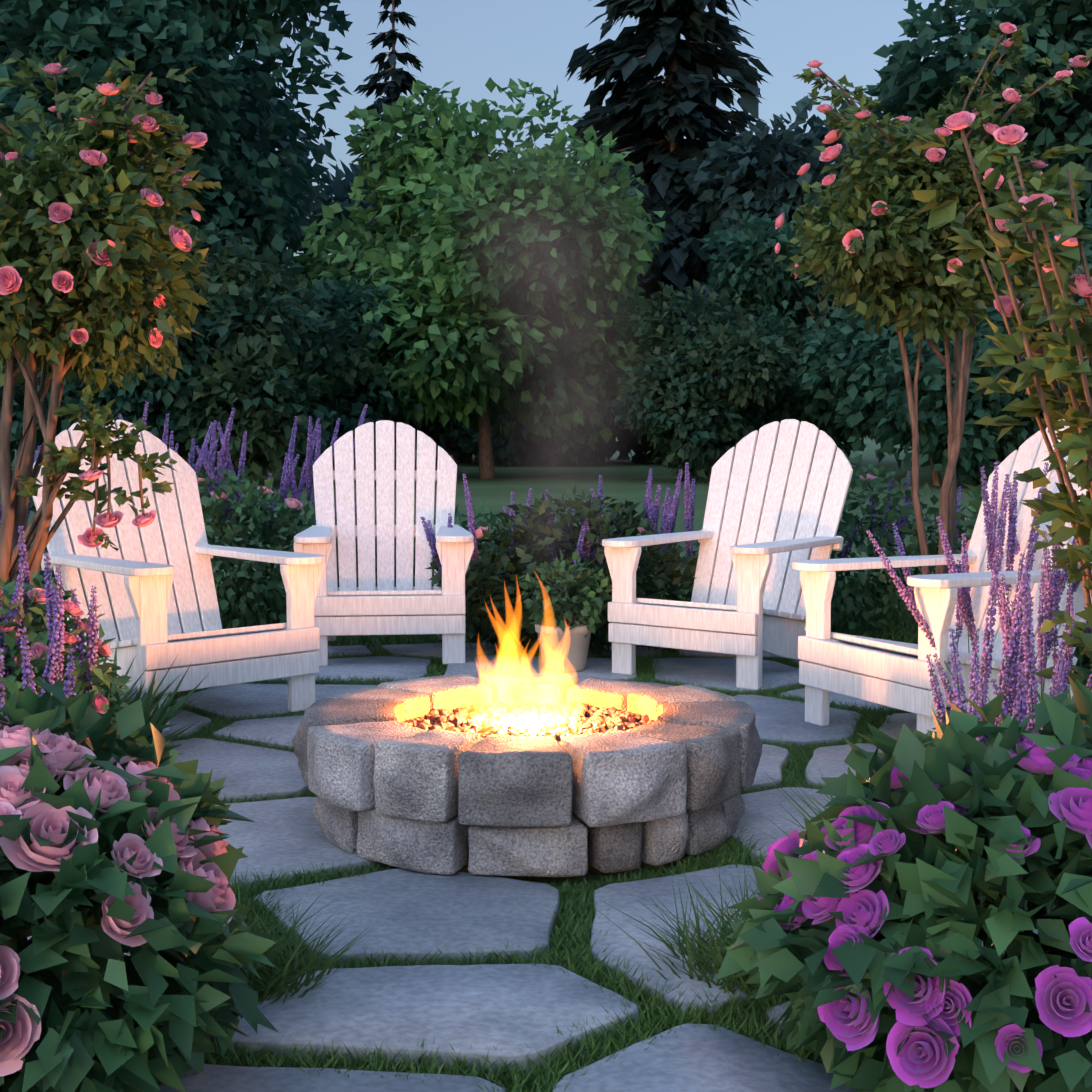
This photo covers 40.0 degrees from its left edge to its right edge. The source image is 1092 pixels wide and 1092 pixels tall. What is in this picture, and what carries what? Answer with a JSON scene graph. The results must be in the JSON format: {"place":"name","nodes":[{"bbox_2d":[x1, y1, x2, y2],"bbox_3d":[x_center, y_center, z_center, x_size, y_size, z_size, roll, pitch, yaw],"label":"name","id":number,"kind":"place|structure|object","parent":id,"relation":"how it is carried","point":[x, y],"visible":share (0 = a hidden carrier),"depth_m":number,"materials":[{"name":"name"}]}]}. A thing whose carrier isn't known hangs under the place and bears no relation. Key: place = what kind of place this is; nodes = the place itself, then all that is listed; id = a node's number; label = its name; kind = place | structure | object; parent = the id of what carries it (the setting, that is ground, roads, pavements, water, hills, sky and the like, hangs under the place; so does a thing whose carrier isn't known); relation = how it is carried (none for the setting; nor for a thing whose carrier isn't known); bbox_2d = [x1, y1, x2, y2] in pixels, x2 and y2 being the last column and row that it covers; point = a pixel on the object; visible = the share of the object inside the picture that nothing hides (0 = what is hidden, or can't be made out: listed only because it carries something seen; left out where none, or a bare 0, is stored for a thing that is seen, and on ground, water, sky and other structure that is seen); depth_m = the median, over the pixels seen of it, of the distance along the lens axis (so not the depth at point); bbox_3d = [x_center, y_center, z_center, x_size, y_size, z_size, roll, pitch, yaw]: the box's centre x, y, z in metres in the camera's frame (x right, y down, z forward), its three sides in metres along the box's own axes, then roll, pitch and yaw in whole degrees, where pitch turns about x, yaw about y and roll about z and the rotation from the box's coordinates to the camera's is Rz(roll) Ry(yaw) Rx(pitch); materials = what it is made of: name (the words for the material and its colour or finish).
{"place":"outdoors","nodes":[
{"label":"outdoors","id":0,"kind":"place"},
{"bbox_2d":[0,436,980,1089],"bbox_3d":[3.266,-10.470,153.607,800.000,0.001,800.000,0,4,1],"label":"lawn ground","id":1,"kind":"structure","parent":0,"point":[628,478],"depth_m":28.31,"materials":[{"name":"green plant"}]},
{"bbox_2d":[0,467,66,626],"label":"shrub leaves","id":2,"kind":"object","parent":1,"relation":"on","point":[33,508],"visible":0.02,"depth_m":7.40,"materials":[{"name":"green plant"}]},
{"bbox_2d":[0,0,205,327],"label":"tree","id":3,"kind":"object","parent":1,"relation":"on","point":[54,24],"visible":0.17,"depth_m":32.12,"materials":[{"name":"green plant"}]},
{"bbox_2d":[0,99,213,703],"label":"rose tree","id":4,"kind":"object","parent":1,"relation":"on","point":[142,272],"depth_m":4.40,"materials":[{"name":"green plant"}]},
{"bbox_2d":[9,413,144,583],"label":"rose canes","id":5,"kind":"object","parent":4,"relation":"attached to","point":[32,532],"visible":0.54,"depth_m":4.55,"materials":[{"name":"brown plant"}]},
{"bbox_2d":[0,72,187,284],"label":"rose canes","id":6,"kind":"object","parent":4,"relation":"attached to","point":[59,116],"visible":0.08,"depth_m":4.56,"materials":[{"name":"brown plant"}]},
{"bbox_2d":[15,385,176,550],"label":"rose tree leaves","id":7,"kind":"object","parent":4,"relation":"attached to","point":[100,431],"visible":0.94,"depth_m":4.50,"materials":[{"name":"green plant"}]},
{"bbox_2d":[0,106,200,347],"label":"roses","id":8,"kind":"object","parent":4,"relation":"attached to","point":[62,281],"visible":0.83,"depth_m":4.24,"materials":[{"name":"pink plant"}]},
{"bbox_2d":[0,45,221,244],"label":"rose tree leaves","id":9,"kind":"object","parent":4,"relation":"attached to","point":[161,117],"visible":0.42,"depth_m":4.51,"materials":[{"name":"green plant"}]},
{"bbox_2d":[77,469,156,547],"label":"roses","id":10,"kind":"object","parent":4,"relation":"attached to","point":[87,539],"visible":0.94,"depth_m":4.53,"materials":[{"name":"pink plant"}]},
{"bbox_2d":[42,63,207,185],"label":"roses","id":11,"kind":"object","parent":4,"relation":"attached to","point":[197,139],"visible":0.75,"depth_m":4.56,"materials":[{"name":"pink plant"}]},
{"bbox_2d":[0,248,242,463],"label":"shrub","id":12,"kind":"object","parent":1,"relation":"on","point":[156,393],"depth_m":27.76,"materials":[{"name":"green plant"}]},
{"bbox_2d":[0,676,278,1091],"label":"rose bush leaves","id":13,"kind":"object","parent":1,"relation":"on","point":[113,1018],"visible":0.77,"depth_m":2.21,"materials":[{"name":"green plant"}]},
{"bbox_2d":[0,712,235,1075],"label":"roses","id":14,"kind":"object","parent":13,"relation":"on","point":[21,1036],"visible":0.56,"depth_m":2.23,"materials":[{"name":"pink plant"}]},
{"bbox_2d":[0,0,352,461],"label":"tree","id":15,"kind":"object","parent":1,"relation":"on","point":[255,198],"depth_m":34.61,"materials":[{"name":"green plant"}]},
{"bbox_2d":[50,16,330,462],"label":"tree","id":16,"kind":"object","parent":1,"relation":"on","point":[281,145],"depth_m":50.77,"materials":[{"name":"green plant"}]},
{"bbox_2d":[53,466,376,628],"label":"rose bush leaves","id":17,"kind":"object","parent":1,"relation":"on","point":[259,586],"visible":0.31,"depth_m":7.92,"materials":[{"name":"green plant"}]},
{"bbox_2d":[153,478,302,509],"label":"roses","id":18,"kind":"object","parent":17,"relation":"attached to","point":[291,503],"visible":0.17,"depth_m":7.94,"materials":[{"name":"pink plant"}]},
{"bbox_2d":[97,218,382,484],"bbox_3d":[-6.010,-3.775,29.921,5.461,5.294,6.027,0,4,1],"label":"tree","id":19,"kind":"object","parent":1,"relation":"on","point":[272,363],"depth_m":28.45,"materials":[{"name":"green plant"}]},
{"bbox_2d":[209,147,465,461],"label":"tree","id":20,"kind":"object","parent":1,"relation":"on","point":[339,188],"visible":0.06,"depth_m":50.12,"materials":[{"name":"green plant"}]},
{"bbox_2d":[261,264,441,472],"bbox_3d":[-4.726,-3.865,33.025,4.850,4.968,5.305,0,4,1],"label":"shrub","id":21,"kind":"object","parent":1,"relation":"on","point":[348,405],"depth_m":31.88,"materials":[{"name":"green plant"}]},
{"bbox_2d":[326,0,439,458],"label":"conifer","id":22,"kind":"object","parent":1,"relation":"on","point":[401,75],"depth_m":62.54,"materials":[{"name":"green plant"}]},
{"bbox_2d":[280,77,664,478],"bbox_3d":[-1.891,-6.235,35.620,9.411,9.268,10.066,0,4,1],"label":"maple tree","id":23,"kind":"object","parent":1,"relation":"on","point":[451,186],"depth_m":32.99,"materials":[{"name":"green plant"}]},
{"bbox_2d":[336,502,608,623],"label":"shrub leaves","id":24,"kind":"object","parent":1,"relation":"on","point":[483,510],"visible":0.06,"depth_m":8.55,"materials":[{"name":"green plant"}]},
{"bbox_2d":[36,571,918,659],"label":"lawn grass","id":25,"kind":"structure","parent":1,"relation":"on","point":[426,637],"depth_m":7.80,"materials":[{"name":"green plant"}]},
{"bbox_2d":[415,421,608,462],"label":"bush","id":26,"kind":"object","parent":1,"relation":"on","point":[460,457],"depth_m":53.69,"materials":[{"name":"green plant"}]},
{"bbox_2d":[442,370,623,466],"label":"bush","id":27,"kind":"object","parent":1,"relation":"on","point":[508,454],"depth_m":48.40,"materials":[{"name":"green plant"}]},
{"bbox_2d":[0,402,1091,910],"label":"flowers","id":28,"kind":"object","parent":1,"relation":"on","point":[690,590],"visible":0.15,"depth_m":4.53,"materials":[{"name":"green plant"}]},
{"bbox_2d":[0,401,1091,905],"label":"flower spikes","id":29,"kind":"object","parent":28,"relation":"on","point":[1014,651],"visible":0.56,"depth_m":4.75,"materials":[{"name":"purple plant"}]},
{"bbox_2d":[27,643,1084,1091],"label":"flagstones","id":30,"kind":"object","parent":1,"relation":"on","point":[511,1011],"visible":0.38,"depth_m":3.15,"materials":[{"name":"grey stone"}]},
{"bbox_2d":[0,571,130,721],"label":"rose bush leaves","id":31,"kind":"object","parent":30,"relation":"on","point":[100,673],"visible":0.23,"depth_m":4.14,"materials":[{"name":"green plant"}]},
{"bbox_2d":[0,588,110,713],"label":"roses","id":32,"kind":"object","parent":31,"relation":"attached to","point":[38,649],"visible":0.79,"depth_m":4.12,"materials":[{"name":"pink plant"}]},
{"bbox_2d":[34,642,207,746],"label":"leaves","id":33,"kind":"object","parent":30,"relation":"on","point":[154,718],"visible":0.04,"depth_m":5.01,"materials":[{"name":"green plant"}]},
{"bbox_2d":[104,683,201,724],"bbox_3d":[-1.519,0.567,5.089,0.789,0.259,0.661,2,5,27],"label":"tuft","id":34,"kind":"object","parent":30,"relation":"on","point":[130,697],"visible":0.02,"depth_m":5.15,"materials":[{"name":"green plant"}]},
{"bbox_2d":[33,420,325,731],"bbox_3d":[-1.456,0.059,5.725,0.805,1.108,1.072,-4,6,-44],"label":"adirondack chair","id":35,"kind":"object","parent":30,"relation":"on","point":[151,631],"visible":0.73,"depth_m":5.67,"materials":[{"name":"white paint"}]},
{"bbox_2d":[124,878,377,1017],"bbox_3d":[-0.579,0.776,2.851,0.546,0.178,0.560,0,4,1],"label":"tuft","id":36,"kind":"object","parent":30,"relation":"on","point":[277,982],"visible":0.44,"depth_m":2.84,"materials":[{"name":"green plant"}]},
{"bbox_2d":[294,420,473,665],"bbox_3d":[-0.770,-0.050,7.175,0.805,1.108,1.072,0,4,-6],"label":"chair","id":37,"kind":"object","parent":30,"relation":"on","point":[422,606],"visible":0.98,"depth_m":7.37,"materials":[{"name":"white paint"}]},
{"bbox_2d":[291,673,762,876],"bbox_3d":[-0.052,0.587,4.057,1.260,0.312,1.223,0,4,1],"label":"fire pit","id":38,"kind":"object","parent":30,"relation":"on","point":[385,783],"visible":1,"depth_m":3.60,"materials":[{"name":"stone"}]},
{"bbox_2d":[405,700,653,743],"bbox_3d":[-0.046,0.502,4.045,0.740,0.062,0.740,0,4,1],"label":"lava rock bed","id":39,"kind":"object","parent":38,"relation":"on","point":[557,722],"visible":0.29,"depth_m":4.14,"materials":[{"name":"stone"}]},
{"bbox_2d":[535,620,593,672],"bbox_3d":[0.081,0.444,6.596,0.260,0.210,0.260,0,4,1],"label":"planter pot","id":40,"kind":"object","parent":30,"relation":"on","point":[566,651],"visible":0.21,"depth_m":6.50,"materials":[{"name":"ceramic"}]},
{"bbox_2d":[518,550,611,639],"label":"potted plant leaves","id":41,"kind":"object","parent":40,"relation":"in","point":[567,609],"visible":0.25,"depth_m":6.54,"materials":[{"name":"green plant"}]},
{"bbox_2d":[590,859,797,1010],"bbox_3d":[0.401,0.761,2.927,0.649,0.196,0.591,0,4,1],"label":"tuft","id":42,"kind":"object","parent":30,"relation":"on","point":[719,944],"visible":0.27,"depth_m":2.93,"materials":[{"name":"green plant"}]},
{"bbox_2d":[602,419,852,689],"bbox_3d":[0.854,-0.010,6.639,0.805,1.108,1.072,3,5,37],"label":"chair","id":43,"kind":"object","parent":30,"relation":"on","point":[750,618],"visible":0.92,"depth_m":6.69,"materials":[{"name":"white paint"}]},
{"bbox_2d":[761,763,1017,903],"bbox_3d":[0.881,0.672,3.437,0.836,0.297,0.825,2,5,26],"label":"tuft","id":44,"kind":"object","parent":30,"relation":"on","point":[816,814],"visible":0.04,"depth_m":3.50,"materials":[{"name":"green plant"}]},
{"bbox_2d":[792,419,1091,733],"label":"adirondack chair","id":45,"kind":"object","parent":30,"relation":"on","point":[892,674],"visible":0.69,"depth_m":5.26,"materials":[{"name":"white paint"}]},
{"bbox_2d":[960,129,1091,607],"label":"rose stems","id":46,"kind":"object","parent":30,"relation":"on","point":[1061,472],"visible":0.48,"depth_m":3.59,"materials":[{"name":"brown plant"}]},
{"bbox_2d":[903,127,1091,683],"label":"climbing rose leaves","id":47,"kind":"object","parent":46,"relation":"attached to","point":[1057,360],"visible":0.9,"depth_m":3.58,"materials":[{"name":"green plant"}]},
{"bbox_2d":[943,111,1091,356],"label":"roses","id":48,"kind":"object","parent":46,"relation":"attached to","point":[1013,133],"visible":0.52,"depth_m":3.54,"materials":[{"name":"pink plant"}]},
{"bbox_2d":[1014,711,1056,910],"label":"lavender leaves","id":49,"kind":"object","parent":30,"relation":"on","point":[1048,906],"depth_m":3.17,"materials":[{"name":"green plant"}]},
{"bbox_2d":[987,683,1089,733],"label":"lavender leaves","id":50,"kind":"object","parent":30,"relation":"on","point":[1042,700],"depth_m":4.44,"materials":[{"name":"green plant"}]},
{"bbox_2d":[33,645,1085,1091],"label":"grass","id":51,"kind":"structure","parent":1,"relation":"on","point":[571,947],"depth_m":2.99,"materials":[{"name":"green plant"}]},
{"bbox_2d":[425,485,697,655],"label":"shrub leaves","id":52,"kind":"object","parent":1,"relation":"on","point":[496,617],"visible":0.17,"depth_m":7.08,"materials":[{"name":"green plant"}]},
{"bbox_2d":[475,526,645,538],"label":"flowers","id":53,"kind":"object","parent":52,"relation":"attached to","point":[479,533],"visible":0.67,"depth_m":7.10,"materials":[{"name":"pink plant"}]},
{"bbox_2d":[551,158,697,462],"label":"tree","id":54,"kind":"object","parent":1,"relation":"on","point":[624,450],"depth_m":51.97,"materials":[{"name":"green plant"}]},
{"bbox_2d":[564,0,772,463],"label":"tall conifer","id":55,"kind":"object","parent":1,"relation":"on","point":[681,112],"depth_m":51.55,"materials":[{"name":"green plant"}]},
{"bbox_2d":[619,241,753,463],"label":"tree","id":56,"kind":"object","parent":1,"relation":"on","point":[644,446],"depth_m":52.98,"materials":[{"name":"green plant"}]},
{"bbox_2d":[604,279,809,482],"bbox_3d":[3.526,-3.482,32.612,4.552,4.727,4.553,0,4,1],"label":"bush","id":57,"kind":"object","parent":1,"relation":"on","point":[671,408],"depth_m":31.69,"materials":[{"name":"green plant"}]},
{"bbox_2d":[675,95,881,454],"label":"tree","id":58,"kind":"object","parent":1,"relation":"on","point":[757,175],"depth_m":47.25,"materials":[{"name":"green plant"}]},
{"bbox_2d":[700,193,925,473],"bbox_3d":[6.644,-4.835,35.693,5.974,7.112,6.279,0,4,1],"label":"tree","id":59,"kind":"object","parent":1,"relation":"on","point":[776,293],"depth_m":34.72,"materials":[{"name":"green plant"}]},
{"bbox_2d":[692,453,975,639],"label":"shrub leaves","id":60,"kind":"object","parent":1,"relation":"on","point":[851,597],"visible":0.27,"depth_m":7.72,"materials":[{"name":"green plant"}]},
{"bbox_2d":[724,474,968,519],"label":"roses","id":61,"kind":"object","parent":60,"relation":"attached to","point":[868,476],"visible":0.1,"depth_m":7.83,"materials":[{"name":"pink plant"}]},
{"bbox_2d":[715,675,1091,1091],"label":"rose bush leaves","id":62,"kind":"object","parent":1,"relation":"on","point":[929,885],"visible":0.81,"depth_m":2.23,"materials":[{"name":"green plant"}]},
{"bbox_2d":[758,732,1091,1087],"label":"purple roses","id":63,"kind":"object","parent":62,"relation":"attached to","point":[921,1060],"visible":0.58,"depth_m":2.17,"materials":[{"name":"purple plant"}]},
{"bbox_2d":[774,86,1050,574],"bbox_3d":[1.730,-0.744,6.895,1.396,2.610,1.235,0,4,1],"label":"rose tree","id":64,"kind":"object","parent":1,"relation":"on","point":[887,262],"depth_m":6.60,"materials":[{"name":"green plant"}]},
{"bbox_2d":[775,109,1042,278],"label":"roses","id":65,"kind":"object","parent":64,"relation":"attached to","point":[829,153],"visible":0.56,"depth_m":6.42,"materials":[{"name":"pink plant"}]},
{"bbox_2d":[792,20,1091,191],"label":"rose leaves","id":66,"kind":"object","parent":64,"relation":"attached to","point":[837,97],"visible":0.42,"depth_m":6.59,"materials":[{"name":"green plant"}]},
{"bbox_2d":[817,33,1071,238],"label":"stems","id":67,"kind":"object","parent":64,"relation":"attached to","point":[1013,108],"visible":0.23,"depth_m":6.62,"materials":[{"name":"brown plant"}]},
{"bbox_2d":[806,22,1089,168],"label":"roses","id":68,"kind":"object","parent":64,"relation":"attached to","point":[1010,95],"visible":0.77,"depth_m":6.51,"materials":[{"name":"pink plant"}]},
{"bbox_2d":[780,276,1057,487],"bbox_3d":[7.950,-3.521,30.657,6.126,5.471,6.670,0,4,1],"label":"bush","id":69,"kind":"object","parent":1,"relation":"on","point":[847,370],"depth_m":29.31,"materials":[{"name":"green plant"}]},
{"bbox_2d":[840,0,1091,359],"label":"tree","id":70,"kind":"object","parent":1,"relation":"on","point":[925,84],"depth_m":33.93,"materials":[{"name":"green plant"}]},
{"bbox_2d":[947,460,1091,689],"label":"shrub leaves","id":71,"kind":"object","parent":1,"relation":"on","point":[972,508],"visible":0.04,"depth_m":6.20,"materials":[{"name":"green plant"}]},
{"bbox_2d":[971,196,1091,461],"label":"leaves","id":72,"kind":"object","parent":1,"relation":"on","point":[998,322],"visible":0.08,"depth_m":27.85,"materials":[{"name":"green plant"}]},
{"bbox_2d":[1023,4,1091,215],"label":"tree","id":73,"kind":"object","parent":1,"relation":"on","point":[1063,127],"visible":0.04,"depth_m":35.07,"materials":[{"name":"green plant"}]},
{"bbox_2d":[12,0,997,435],"label":"sky","id":74,"kind":"structure","parent":0,"point":[466,43],"materials":[{"name":"blue"}]},
{"bbox_2d":[510,473,577,585],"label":"smoke","id":75,"kind":"object","parent":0,"point":[543,524],"visible":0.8,"depth_m":4.02,"materials":[{"name":"grey"}]},
{"bbox_2d":[496,334,617,514],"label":"smoke","id":76,"kind":"object","parent":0,"point":[562,420],"visible":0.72,"depth_m":4.12,"materials":[{"name":"grey"}]},
{"bbox_2d":[460,136,654,360],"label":"smoke","id":77,"kind":"object","parent":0,"point":[545,246],"visible":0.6,"depth_m":4.44,"materials":[{"name":"grey"}]},
{"bbox_2d":[484,213,653,435],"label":"smoke","id":78,"kind":"object","parent":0,"point":[563,312],"visible":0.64,"depth_m":4.22,"materials":[{"name":"grey"}]},
{"bbox_2d":[524,292,635,527],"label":"smoke","id":79,"kind":"object","parent":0,"point":[575,406],"visible":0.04,"depth_m":4.36,"materials":[{"name":"grey"}]}
]}

